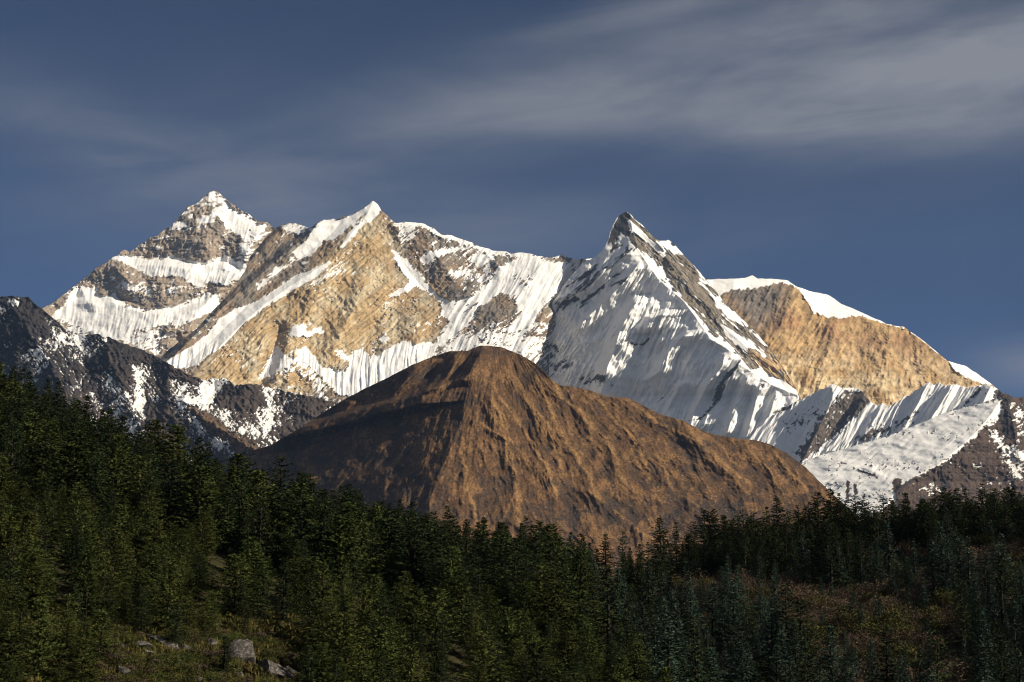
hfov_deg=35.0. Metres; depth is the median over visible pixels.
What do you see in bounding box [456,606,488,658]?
young pine tree
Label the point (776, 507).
fir tree
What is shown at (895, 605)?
leafy tree
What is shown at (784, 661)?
blue fir tree
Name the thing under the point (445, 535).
pine tree
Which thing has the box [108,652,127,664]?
rusty bush
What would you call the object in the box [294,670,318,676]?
olive bush
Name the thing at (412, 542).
pine tree
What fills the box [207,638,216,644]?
boulder
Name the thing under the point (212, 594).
young pine tree
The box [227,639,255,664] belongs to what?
boulder
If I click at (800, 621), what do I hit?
pine tree
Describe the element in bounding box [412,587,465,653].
young pine tree
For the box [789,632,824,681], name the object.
pine tree
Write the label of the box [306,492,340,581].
fir tree
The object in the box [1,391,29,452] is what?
fir tree
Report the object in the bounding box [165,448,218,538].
fir tree
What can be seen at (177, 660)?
olive bush
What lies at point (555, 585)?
young pine tree
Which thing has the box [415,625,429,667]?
fir tree
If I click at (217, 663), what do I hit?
olive bush
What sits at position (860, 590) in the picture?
autumn tree
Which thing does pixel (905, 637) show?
autumn tree
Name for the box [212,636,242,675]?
fir tree
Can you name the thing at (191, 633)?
olive bush
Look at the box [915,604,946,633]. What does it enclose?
leafy tree
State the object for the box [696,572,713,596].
leafy tree
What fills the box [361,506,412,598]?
fir tree
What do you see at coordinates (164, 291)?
mountain massif
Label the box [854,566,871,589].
blue fir tree
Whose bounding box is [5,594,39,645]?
young pine tree
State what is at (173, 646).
boulder
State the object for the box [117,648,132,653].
rusty bush
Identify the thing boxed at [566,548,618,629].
young pine tree
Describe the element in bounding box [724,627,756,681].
blue fir tree
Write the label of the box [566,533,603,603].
fir tree
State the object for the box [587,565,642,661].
pine tree
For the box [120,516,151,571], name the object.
young pine tree
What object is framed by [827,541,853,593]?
blue fir tree
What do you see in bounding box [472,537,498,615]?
fir tree
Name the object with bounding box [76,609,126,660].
young pine tree
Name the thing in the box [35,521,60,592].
fir tree
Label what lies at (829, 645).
blue fir tree
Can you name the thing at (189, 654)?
green bush
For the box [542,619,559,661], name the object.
pine tree
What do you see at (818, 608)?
autumn tree
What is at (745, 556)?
pine tree
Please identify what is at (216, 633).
olive bush
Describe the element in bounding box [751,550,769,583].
blue fir tree
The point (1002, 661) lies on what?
pine tree
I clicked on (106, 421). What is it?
pine tree
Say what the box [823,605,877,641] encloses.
leafy tree
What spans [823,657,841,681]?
blue fir tree
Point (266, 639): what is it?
green bush
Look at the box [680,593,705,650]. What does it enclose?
blue fir tree
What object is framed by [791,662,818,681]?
pine tree
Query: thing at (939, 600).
leafy tree
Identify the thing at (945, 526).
blue fir tree
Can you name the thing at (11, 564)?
pine tree
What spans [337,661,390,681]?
young pine tree
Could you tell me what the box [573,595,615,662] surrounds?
fir tree
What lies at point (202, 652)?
olive bush
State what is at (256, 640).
green bush
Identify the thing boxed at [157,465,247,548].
young pine tree
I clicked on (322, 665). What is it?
young pine tree
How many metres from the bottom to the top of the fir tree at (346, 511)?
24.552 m
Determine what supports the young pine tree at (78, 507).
on the ground at (456, 657)
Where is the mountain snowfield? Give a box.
[801,393,1023,533]
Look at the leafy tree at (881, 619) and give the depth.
520.21 m
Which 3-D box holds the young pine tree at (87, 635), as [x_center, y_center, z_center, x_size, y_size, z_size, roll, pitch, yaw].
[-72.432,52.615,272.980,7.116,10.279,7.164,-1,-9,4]
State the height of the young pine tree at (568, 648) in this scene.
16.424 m
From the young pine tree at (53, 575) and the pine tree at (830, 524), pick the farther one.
the pine tree at (830, 524)
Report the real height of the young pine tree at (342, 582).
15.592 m
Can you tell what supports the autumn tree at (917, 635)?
on the ground at (456, 657)
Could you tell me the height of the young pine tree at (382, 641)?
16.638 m
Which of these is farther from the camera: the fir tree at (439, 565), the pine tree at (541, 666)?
the fir tree at (439, 565)
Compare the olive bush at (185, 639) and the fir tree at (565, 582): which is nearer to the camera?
the olive bush at (185, 639)
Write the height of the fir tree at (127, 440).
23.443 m
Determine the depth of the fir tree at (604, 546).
663.60 m
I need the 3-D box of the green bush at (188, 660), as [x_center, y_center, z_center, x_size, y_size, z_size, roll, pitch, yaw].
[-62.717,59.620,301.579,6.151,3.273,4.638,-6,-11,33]
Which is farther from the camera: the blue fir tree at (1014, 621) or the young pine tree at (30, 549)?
the blue fir tree at (1014, 621)
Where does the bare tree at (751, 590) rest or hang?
on the ground at (456, 657)
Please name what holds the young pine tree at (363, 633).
on the ground at (456, 657)
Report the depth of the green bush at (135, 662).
287.12 m
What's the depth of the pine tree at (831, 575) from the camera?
606.35 m
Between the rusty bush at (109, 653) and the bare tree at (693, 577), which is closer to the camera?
the rusty bush at (109, 653)
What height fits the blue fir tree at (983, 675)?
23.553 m
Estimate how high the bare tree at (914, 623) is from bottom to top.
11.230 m
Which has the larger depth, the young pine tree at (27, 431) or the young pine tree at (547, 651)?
the young pine tree at (27, 431)
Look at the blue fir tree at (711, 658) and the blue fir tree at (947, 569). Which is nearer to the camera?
the blue fir tree at (711, 658)
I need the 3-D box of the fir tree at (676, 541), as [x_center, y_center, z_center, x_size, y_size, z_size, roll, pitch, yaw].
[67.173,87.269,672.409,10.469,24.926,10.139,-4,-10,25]
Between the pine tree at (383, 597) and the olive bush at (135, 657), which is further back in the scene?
the pine tree at (383, 597)
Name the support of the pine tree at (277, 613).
on the ground at (456, 657)
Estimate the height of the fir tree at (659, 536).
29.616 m
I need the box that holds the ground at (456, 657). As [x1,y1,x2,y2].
[0,485,1023,681]
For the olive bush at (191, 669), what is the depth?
297.78 m
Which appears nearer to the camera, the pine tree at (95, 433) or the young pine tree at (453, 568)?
the young pine tree at (453, 568)
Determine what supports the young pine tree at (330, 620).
on the ground at (456, 657)
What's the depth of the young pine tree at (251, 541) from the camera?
397.50 m
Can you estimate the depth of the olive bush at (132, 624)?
320.35 m
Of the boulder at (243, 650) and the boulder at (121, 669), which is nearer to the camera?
the boulder at (121, 669)
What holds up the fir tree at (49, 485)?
on the ground at (456, 657)
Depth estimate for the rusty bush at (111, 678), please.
270.15 m
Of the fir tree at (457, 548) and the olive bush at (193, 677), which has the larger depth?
the fir tree at (457, 548)
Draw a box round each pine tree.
[0,417,32,498]
[0,455,17,507]
[0,517,26,585]
[0,543,32,613]
[0,579,30,630]
[0,611,29,660]
[0,631,33,681]
[0,661,31,681]
[1,412,56,491]
[5,538,63,606]
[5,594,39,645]
[7,481,39,526]
[11,511,60,564]
[15,419,74,494]
[17,553,58,616]
[17,598,72,681]
[34,430,117,517]
[36,491,66,551]
[43,564,59,595]
[47,594,85,643]
[50,664,74,681]
[51,637,106,681]
[53,500,94,563]
[53,623,79,660]
[54,415,74,464]
[55,513,113,568]
[57,549,108,622]
[58,485,105,540]
[59,612,80,650]
[60,623,103,674]
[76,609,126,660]
[77,535,150,603]
[81,418,112,473]
[81,552,122,619]
[91,410,120,467]
[92,504,138,548]
[100,434,157,516]
[109,454,161,522]
[114,569,161,620]
[114,582,140,628]
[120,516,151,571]
[129,490,168,534]
[132,542,168,602]
[133,420,179,475]
[133,425,160,486]
[134,523,178,583]
[135,450,188,541]
[147,561,200,632]
[153,424,206,495]
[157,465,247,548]
[161,522,189,557]
[171,529,192,570]
[172,587,199,626]
[179,569,204,605]
[183,511,223,559]
[189,597,218,641]
[190,592,227,629]
[192,503,219,555]
[201,565,222,602]
[202,554,262,616]
[214,452,256,512]
[216,536,278,600]
[225,468,287,555]
[236,600,249,630]
[241,484,277,554]
[267,455,297,506]
[269,597,284,625]
[274,557,319,605]
[293,598,334,653]
[294,645,319,681]
[299,642,343,681]
[303,561,341,615]
[303,611,353,674]
[310,514,389,591]
[315,611,384,679]
[328,562,359,620]
[333,646,374,681]
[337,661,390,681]
[348,552,365,601]
[348,589,382,645]
[349,512,381,580]
[351,615,417,681]
[352,626,386,681]
[355,573,394,625]
[360,527,389,588]
[364,550,410,603]
[373,582,401,634]
[379,517,436,604]
[388,571,414,609]
[388,623,422,677]
[389,645,429,681]
[393,588,444,649]
[406,605,425,651]
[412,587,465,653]
[422,520,457,570]
[426,582,492,645]
[426,613,454,660]
[434,545,474,618]
[449,630,511,681]
[450,593,484,655]
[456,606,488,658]
[461,558,496,614]
[464,584,508,635]
[464,662,491,681]
[491,639,532,681]
[494,606,526,662]
[501,623,546,675]
[506,608,546,646]
[508,580,558,639]
[510,557,545,625]
[513,653,543,681]
[518,563,580,640]
[521,523,578,577]
[529,570,583,649]
[529,652,555,681]
[538,622,602,674]
[539,638,554,680]
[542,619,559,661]
[548,545,567,593]
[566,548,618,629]
[576,625,603,661]
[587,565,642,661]
[610,656,640,681]
[611,530,628,573]
[617,633,657,681]
[671,642,719,681]
[681,615,712,666]
[691,524,713,581]
[709,515,736,566]
[729,515,746,569]
[731,531,759,582]
[744,664,772,681]
[750,538,777,583]
[761,582,818,655]
[766,537,788,581]
[775,599,829,678]
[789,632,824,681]
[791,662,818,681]
[806,492,836,548]
[809,531,856,598]
[814,514,843,567]
[842,507,872,568]
[847,526,879,587]
[854,506,892,562]
[858,625,912,681]
[881,498,905,557]
[910,630,957,681]
[941,579,986,638]
[948,605,978,661]
[956,489,980,542]
[968,502,1002,547]
[977,559,1019,629]
[979,626,1018,680]
[991,650,1016,681]
[995,501,1023,552]
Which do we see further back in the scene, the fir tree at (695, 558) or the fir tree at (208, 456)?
the fir tree at (695, 558)
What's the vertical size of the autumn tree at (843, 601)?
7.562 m
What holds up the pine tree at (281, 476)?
on the ground at (456, 657)
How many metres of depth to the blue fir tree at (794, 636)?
458.90 m
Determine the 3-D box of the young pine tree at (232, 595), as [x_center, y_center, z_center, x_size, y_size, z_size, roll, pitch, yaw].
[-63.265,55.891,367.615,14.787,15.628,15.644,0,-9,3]
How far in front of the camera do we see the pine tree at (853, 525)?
671.45 m
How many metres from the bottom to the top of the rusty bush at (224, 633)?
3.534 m
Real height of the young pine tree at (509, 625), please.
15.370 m
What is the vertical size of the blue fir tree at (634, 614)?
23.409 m
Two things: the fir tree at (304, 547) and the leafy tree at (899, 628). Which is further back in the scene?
the leafy tree at (899, 628)
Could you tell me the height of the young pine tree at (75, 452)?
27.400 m
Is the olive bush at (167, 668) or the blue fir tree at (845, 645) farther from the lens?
the blue fir tree at (845, 645)
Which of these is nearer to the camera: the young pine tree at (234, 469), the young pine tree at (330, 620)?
the young pine tree at (330, 620)
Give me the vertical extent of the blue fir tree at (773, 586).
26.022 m
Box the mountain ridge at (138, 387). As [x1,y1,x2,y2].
[0,295,335,466]
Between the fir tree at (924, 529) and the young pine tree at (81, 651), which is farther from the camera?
the fir tree at (924, 529)
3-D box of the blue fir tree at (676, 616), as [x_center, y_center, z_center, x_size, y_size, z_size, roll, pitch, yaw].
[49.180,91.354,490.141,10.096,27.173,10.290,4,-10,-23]
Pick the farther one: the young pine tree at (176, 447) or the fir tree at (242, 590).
the young pine tree at (176, 447)
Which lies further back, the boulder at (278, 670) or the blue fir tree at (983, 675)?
the blue fir tree at (983, 675)
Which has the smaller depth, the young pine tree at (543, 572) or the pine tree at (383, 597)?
the pine tree at (383, 597)
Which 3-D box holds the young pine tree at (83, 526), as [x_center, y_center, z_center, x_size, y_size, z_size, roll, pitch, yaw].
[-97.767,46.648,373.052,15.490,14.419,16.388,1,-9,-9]
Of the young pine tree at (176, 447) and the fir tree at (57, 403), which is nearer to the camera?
the young pine tree at (176, 447)
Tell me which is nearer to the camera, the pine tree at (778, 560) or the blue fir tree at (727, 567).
the blue fir tree at (727, 567)
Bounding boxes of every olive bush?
[95,672,118,680]
[104,656,116,666]
[109,631,127,641]
[115,624,132,632]
[122,620,143,630]
[122,653,140,664]
[133,674,157,681]
[136,662,160,674]
[154,664,173,673]
[156,664,177,672]
[164,655,185,664]
[171,656,194,668]
[175,674,198,681]
[176,633,191,642]
[176,675,196,681]
[178,629,191,638]
[182,645,204,655]
[183,630,199,642]
[184,662,203,676]
[190,657,218,668]
[202,657,221,669]
[206,671,232,679]
[207,673,232,681]
[213,629,227,639]
[228,669,244,679]
[238,635,260,645]
[253,642,263,648]
[256,678,287,681]
[259,649,281,660]
[272,647,283,655]
[277,652,300,664]
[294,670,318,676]
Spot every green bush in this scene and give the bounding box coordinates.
[97,649,121,656]
[110,652,133,665]
[120,633,136,641]
[120,669,150,681]
[130,657,153,669]
[142,666,166,677]
[167,650,187,658]
[170,653,191,664]
[173,663,201,675]
[177,651,201,661]
[202,672,220,680]
[205,664,231,672]
[212,634,231,640]
[228,631,250,641]
[250,636,265,642]
[254,634,273,642]
[258,656,277,661]
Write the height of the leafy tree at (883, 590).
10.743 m
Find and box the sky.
[0,0,1023,397]
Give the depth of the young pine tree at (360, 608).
358.09 m
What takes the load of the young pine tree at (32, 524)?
on the ground at (456, 657)
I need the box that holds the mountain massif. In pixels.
[42,191,273,356]
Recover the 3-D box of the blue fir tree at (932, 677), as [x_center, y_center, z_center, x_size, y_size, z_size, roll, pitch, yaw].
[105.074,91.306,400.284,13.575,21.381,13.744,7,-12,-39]
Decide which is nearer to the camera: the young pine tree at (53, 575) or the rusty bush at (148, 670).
the rusty bush at (148, 670)
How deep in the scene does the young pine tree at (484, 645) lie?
346.73 m
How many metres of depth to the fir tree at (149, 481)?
439.55 m
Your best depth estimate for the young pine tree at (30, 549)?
324.07 m
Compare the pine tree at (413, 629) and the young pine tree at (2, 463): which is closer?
the pine tree at (413, 629)
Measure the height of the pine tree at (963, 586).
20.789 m
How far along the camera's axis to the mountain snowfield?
14268.33 m
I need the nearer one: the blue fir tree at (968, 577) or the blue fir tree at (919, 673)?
the blue fir tree at (919, 673)
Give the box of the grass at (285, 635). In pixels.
[0,599,336,681]
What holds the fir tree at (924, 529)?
on the ground at (456, 657)
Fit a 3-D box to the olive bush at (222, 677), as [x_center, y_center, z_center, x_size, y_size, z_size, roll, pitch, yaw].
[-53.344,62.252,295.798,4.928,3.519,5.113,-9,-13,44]
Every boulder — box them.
[117,666,130,675]
[136,641,151,647]
[146,634,173,644]
[164,642,178,650]
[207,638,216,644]
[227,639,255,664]
[258,659,293,680]
[285,666,296,674]
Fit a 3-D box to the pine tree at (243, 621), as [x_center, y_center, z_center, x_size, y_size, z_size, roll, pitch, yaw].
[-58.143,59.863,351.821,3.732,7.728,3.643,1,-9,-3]
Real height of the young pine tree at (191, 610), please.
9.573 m
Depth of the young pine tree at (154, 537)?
380.17 m
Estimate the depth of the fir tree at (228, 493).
458.79 m
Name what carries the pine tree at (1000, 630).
on the ground at (456, 657)
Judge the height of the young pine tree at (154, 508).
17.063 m
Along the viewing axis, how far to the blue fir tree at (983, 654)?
422.80 m
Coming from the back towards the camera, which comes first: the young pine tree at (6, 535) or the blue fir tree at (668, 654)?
the blue fir tree at (668, 654)
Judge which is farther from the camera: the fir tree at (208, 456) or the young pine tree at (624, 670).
the fir tree at (208, 456)
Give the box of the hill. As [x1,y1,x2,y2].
[213,345,860,585]
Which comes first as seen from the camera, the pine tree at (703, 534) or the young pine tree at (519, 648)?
the young pine tree at (519, 648)
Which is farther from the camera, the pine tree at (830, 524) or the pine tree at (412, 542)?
the pine tree at (830, 524)
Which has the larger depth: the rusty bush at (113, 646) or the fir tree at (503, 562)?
the fir tree at (503, 562)
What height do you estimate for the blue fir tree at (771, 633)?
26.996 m
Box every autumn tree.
[729,572,757,594]
[781,585,823,607]
[786,582,809,593]
[793,585,825,608]
[801,599,837,620]
[807,594,835,615]
[814,607,841,625]
[828,586,860,612]
[832,597,861,615]
[835,623,851,648]
[841,635,883,659]
[849,626,888,652]
[852,582,879,605]
[857,585,876,605]
[864,573,899,590]
[870,627,926,653]
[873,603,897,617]
[886,602,929,627]
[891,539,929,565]
[905,628,947,657]
[917,605,949,620]
[926,653,996,681]
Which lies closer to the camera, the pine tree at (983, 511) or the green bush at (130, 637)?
the green bush at (130, 637)
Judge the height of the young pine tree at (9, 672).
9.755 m
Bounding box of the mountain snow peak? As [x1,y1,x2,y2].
[548,211,801,438]
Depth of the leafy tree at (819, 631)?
504.03 m
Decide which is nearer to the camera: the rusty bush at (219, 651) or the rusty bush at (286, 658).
the rusty bush at (219, 651)
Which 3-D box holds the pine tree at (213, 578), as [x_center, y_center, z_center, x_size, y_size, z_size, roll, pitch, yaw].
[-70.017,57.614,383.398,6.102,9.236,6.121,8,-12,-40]
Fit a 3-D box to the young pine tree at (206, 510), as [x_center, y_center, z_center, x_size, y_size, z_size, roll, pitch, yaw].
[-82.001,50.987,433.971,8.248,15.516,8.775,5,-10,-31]
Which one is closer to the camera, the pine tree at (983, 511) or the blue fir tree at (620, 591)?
the blue fir tree at (620, 591)
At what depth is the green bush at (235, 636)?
338.40 m
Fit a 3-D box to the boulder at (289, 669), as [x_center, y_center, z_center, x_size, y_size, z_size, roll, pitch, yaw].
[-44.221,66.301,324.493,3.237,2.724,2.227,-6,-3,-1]
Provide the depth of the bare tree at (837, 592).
588.33 m
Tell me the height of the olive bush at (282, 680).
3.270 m
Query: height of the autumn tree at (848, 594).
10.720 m
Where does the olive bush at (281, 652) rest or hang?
on the ground at (456, 657)
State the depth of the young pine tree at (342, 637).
326.65 m
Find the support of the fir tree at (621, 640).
on the ground at (456, 657)
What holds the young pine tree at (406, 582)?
on the ground at (456, 657)
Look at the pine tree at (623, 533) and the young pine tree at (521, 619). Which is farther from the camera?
the pine tree at (623, 533)
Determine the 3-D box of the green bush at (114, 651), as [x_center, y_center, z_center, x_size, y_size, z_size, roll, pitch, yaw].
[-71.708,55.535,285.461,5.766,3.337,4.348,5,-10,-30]
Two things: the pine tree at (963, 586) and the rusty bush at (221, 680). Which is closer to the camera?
the rusty bush at (221, 680)
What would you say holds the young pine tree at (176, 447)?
on the ground at (456, 657)
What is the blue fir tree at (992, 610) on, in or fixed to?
on the ground at (456, 657)
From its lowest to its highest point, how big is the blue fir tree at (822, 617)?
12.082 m
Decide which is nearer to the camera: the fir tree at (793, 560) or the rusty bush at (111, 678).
the rusty bush at (111, 678)
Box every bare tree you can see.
[681,568,718,593]
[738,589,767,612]
[744,579,766,604]
[747,575,771,589]
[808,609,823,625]
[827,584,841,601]
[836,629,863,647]
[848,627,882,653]
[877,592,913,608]
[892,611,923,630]
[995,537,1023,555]
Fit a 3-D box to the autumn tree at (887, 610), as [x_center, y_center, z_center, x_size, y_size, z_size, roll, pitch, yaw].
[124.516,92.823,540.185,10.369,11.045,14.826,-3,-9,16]
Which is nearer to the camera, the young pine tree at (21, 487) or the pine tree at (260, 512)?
the young pine tree at (21, 487)
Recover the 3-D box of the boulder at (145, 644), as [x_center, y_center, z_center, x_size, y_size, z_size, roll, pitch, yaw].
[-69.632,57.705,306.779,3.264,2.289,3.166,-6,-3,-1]
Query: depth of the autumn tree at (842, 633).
510.79 m
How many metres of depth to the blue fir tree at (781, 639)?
468.10 m
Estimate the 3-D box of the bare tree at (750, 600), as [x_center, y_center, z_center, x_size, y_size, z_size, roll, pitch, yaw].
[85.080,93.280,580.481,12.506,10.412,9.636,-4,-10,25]
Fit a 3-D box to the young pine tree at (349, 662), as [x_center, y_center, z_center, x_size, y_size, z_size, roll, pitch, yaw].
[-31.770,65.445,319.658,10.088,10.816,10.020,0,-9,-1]
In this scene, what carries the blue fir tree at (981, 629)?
on the ground at (456, 657)
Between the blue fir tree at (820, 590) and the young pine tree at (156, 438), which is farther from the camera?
the blue fir tree at (820, 590)
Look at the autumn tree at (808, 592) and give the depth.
588.30 m
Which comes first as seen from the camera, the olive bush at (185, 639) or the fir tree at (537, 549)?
the olive bush at (185, 639)
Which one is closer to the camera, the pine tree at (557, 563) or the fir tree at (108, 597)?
the fir tree at (108, 597)
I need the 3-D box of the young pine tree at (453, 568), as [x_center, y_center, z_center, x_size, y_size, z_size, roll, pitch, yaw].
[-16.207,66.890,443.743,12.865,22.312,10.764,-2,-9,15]
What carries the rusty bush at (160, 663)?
on the ground at (456, 657)
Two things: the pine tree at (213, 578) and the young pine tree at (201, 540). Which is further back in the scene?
the young pine tree at (201, 540)
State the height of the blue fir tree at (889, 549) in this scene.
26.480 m
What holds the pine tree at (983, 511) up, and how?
on the ground at (456, 657)
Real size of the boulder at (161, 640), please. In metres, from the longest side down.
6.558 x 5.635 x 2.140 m
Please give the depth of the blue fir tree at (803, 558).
613.43 m
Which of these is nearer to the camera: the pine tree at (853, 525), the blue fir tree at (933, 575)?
the blue fir tree at (933, 575)
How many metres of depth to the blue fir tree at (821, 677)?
403.60 m
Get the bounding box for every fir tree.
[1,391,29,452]
[20,435,60,498]
[32,469,56,519]
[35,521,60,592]
[49,381,70,425]
[54,524,90,580]
[58,653,85,681]
[63,530,88,593]
[64,401,88,445]
[69,584,90,630]
[78,395,97,443]
[81,444,111,526]
[90,571,119,629]
[92,507,113,556]
[119,428,137,481]
[126,589,157,634]
[131,462,175,534]
[148,556,170,605]
[157,603,193,647]
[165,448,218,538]
[184,554,208,599]
[201,442,221,501]
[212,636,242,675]
[216,481,241,553]
[220,471,264,556]
[231,579,258,616]
[245,562,272,619]
[259,488,288,564]
[264,558,299,623]
[270,487,321,573]
[288,573,323,640]
[295,536,313,571]
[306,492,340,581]
[326,508,368,588]
[326,650,347,681]
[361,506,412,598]
[392,513,446,593]
[409,534,435,612]
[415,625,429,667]
[419,549,461,618]
[423,631,458,681]
[440,527,473,612]
[461,615,500,674]
[463,519,500,587]
[472,531,525,624]
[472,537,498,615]
[494,571,518,633]
[525,533,552,577]
[553,569,579,623]
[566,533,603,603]
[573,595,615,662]
[595,534,617,585]
[600,621,634,665]
[602,636,619,676]
[606,567,640,626]
[625,595,649,668]
[635,561,665,623]
[635,613,690,681]
[643,604,663,674]
[649,518,683,577]
[654,545,675,581]
[664,599,687,659]
[667,561,706,629]
[669,522,681,578]
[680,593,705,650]
[687,545,705,585]
[698,538,718,578]
[701,582,731,653]
[702,647,727,681]
[706,508,724,566]
[707,540,729,579]
[713,595,737,656]
[714,579,756,651]
[715,536,748,583]
[719,553,734,605]
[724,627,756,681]
[725,621,747,681]
[728,565,754,625]
[731,606,754,657]
[735,655,757,681]
[748,582,769,638]
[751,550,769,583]
[761,599,783,680]
[764,571,784,641]
[764,644,787,681]
[765,623,794,679]
[769,498,787,548]
[775,655,792,681]
[779,619,810,681]
[783,536,806,585]
[792,530,819,593]
[808,660,825,681]
[813,577,827,613]
[816,625,849,681]
[818,610,827,644]
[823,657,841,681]
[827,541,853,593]
[832,503,856,555]
[838,629,859,665]
[840,591,861,627]
[848,605,870,640]
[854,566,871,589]
[866,538,890,587]
[871,595,887,636]
[875,520,902,581]
[884,573,904,606]
[892,655,909,681]
[896,661,912,681]
[904,538,920,587]
[910,500,943,562]
[912,538,957,606]
[913,647,930,681]
[917,578,931,614]
[926,668,938,681]
[927,522,956,588]
[937,543,961,607]
[938,507,958,569]
[943,575,955,611]
[949,503,975,552]
[957,536,985,604]
[958,637,970,676]
[967,608,1003,670]
[970,639,1000,681]
[972,658,994,681]
[981,534,1023,602]
[982,519,996,549]
[985,576,1004,642]
[999,613,1018,657]
[1000,597,1023,657]
[1008,648,1023,681]
[1009,579,1023,645]
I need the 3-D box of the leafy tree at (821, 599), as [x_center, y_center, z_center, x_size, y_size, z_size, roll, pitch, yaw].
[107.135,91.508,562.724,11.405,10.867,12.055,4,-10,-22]
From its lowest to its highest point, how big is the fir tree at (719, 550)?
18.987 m
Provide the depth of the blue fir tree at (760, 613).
537.59 m
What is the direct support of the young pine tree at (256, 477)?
on the ground at (456, 657)
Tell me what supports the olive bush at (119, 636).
on the ground at (456, 657)
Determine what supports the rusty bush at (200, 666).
on the ground at (456, 657)
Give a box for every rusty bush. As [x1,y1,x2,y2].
[94,647,113,658]
[95,673,118,681]
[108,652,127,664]
[109,643,124,649]
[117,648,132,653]
[124,662,142,670]
[139,667,157,678]
[145,660,162,665]
[189,646,210,657]
[194,662,206,675]
[205,650,220,656]
[210,648,225,657]
[213,678,228,681]
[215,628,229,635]
[250,630,267,641]
[277,654,292,664]
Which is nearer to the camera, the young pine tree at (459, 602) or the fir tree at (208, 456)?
the young pine tree at (459, 602)
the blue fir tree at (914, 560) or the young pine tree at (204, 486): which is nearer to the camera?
the young pine tree at (204, 486)
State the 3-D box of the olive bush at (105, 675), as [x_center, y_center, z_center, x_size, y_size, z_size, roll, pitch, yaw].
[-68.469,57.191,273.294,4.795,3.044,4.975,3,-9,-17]
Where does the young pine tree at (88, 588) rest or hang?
on the ground at (456, 657)
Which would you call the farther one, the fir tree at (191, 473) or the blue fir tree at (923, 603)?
the blue fir tree at (923, 603)
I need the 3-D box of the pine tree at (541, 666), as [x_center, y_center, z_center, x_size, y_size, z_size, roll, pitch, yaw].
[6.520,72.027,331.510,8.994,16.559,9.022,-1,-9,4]
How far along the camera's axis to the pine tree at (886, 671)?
428.97 m
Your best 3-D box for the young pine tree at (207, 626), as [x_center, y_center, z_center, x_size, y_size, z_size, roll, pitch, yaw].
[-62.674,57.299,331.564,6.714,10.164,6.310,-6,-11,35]
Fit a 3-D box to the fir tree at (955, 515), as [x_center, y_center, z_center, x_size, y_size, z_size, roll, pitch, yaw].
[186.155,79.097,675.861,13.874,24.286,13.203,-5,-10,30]
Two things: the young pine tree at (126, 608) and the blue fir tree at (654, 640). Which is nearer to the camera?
the young pine tree at (126, 608)
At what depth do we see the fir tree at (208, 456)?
507.83 m
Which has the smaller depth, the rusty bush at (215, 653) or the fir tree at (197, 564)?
the rusty bush at (215, 653)
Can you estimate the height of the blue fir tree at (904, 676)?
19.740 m
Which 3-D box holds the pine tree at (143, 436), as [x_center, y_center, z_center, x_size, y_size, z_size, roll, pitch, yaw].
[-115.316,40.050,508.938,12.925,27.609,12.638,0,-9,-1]
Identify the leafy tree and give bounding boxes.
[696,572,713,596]
[784,617,841,645]
[804,591,834,615]
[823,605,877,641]
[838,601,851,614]
[847,615,887,637]
[873,606,916,632]
[874,620,918,650]
[876,582,898,597]
[877,599,904,614]
[880,634,922,666]
[884,615,919,632]
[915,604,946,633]
[919,611,955,643]
[925,588,965,613]
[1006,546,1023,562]
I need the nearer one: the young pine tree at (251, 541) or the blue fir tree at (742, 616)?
the young pine tree at (251, 541)
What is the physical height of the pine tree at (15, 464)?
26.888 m
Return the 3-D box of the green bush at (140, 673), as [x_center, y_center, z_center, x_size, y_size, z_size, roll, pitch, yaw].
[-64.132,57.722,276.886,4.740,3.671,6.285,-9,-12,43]
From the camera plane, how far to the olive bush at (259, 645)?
338.13 m
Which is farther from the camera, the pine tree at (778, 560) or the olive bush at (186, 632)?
the pine tree at (778, 560)
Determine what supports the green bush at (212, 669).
on the ground at (456, 657)
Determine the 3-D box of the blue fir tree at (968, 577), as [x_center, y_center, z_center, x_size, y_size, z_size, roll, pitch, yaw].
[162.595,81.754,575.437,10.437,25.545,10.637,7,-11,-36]
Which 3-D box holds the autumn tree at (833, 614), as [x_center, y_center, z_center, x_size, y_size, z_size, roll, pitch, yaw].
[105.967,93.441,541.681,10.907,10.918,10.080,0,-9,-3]
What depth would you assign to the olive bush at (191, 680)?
285.62 m
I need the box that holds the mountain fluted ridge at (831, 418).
[749,381,1003,462]
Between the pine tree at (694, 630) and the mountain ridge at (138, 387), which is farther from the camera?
the mountain ridge at (138, 387)
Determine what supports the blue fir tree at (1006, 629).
on the ground at (456, 657)
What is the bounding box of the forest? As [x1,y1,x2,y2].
[0,362,1023,681]
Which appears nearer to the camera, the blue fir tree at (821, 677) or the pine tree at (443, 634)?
the pine tree at (443, 634)
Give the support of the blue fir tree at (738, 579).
on the ground at (456, 657)
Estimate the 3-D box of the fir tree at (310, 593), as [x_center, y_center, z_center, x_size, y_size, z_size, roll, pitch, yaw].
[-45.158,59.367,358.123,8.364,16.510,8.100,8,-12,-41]
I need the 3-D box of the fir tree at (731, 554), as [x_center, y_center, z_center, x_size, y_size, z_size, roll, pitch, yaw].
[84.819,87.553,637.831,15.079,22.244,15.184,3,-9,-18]
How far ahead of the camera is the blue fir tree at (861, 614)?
512.00 m
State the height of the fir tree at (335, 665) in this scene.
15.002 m

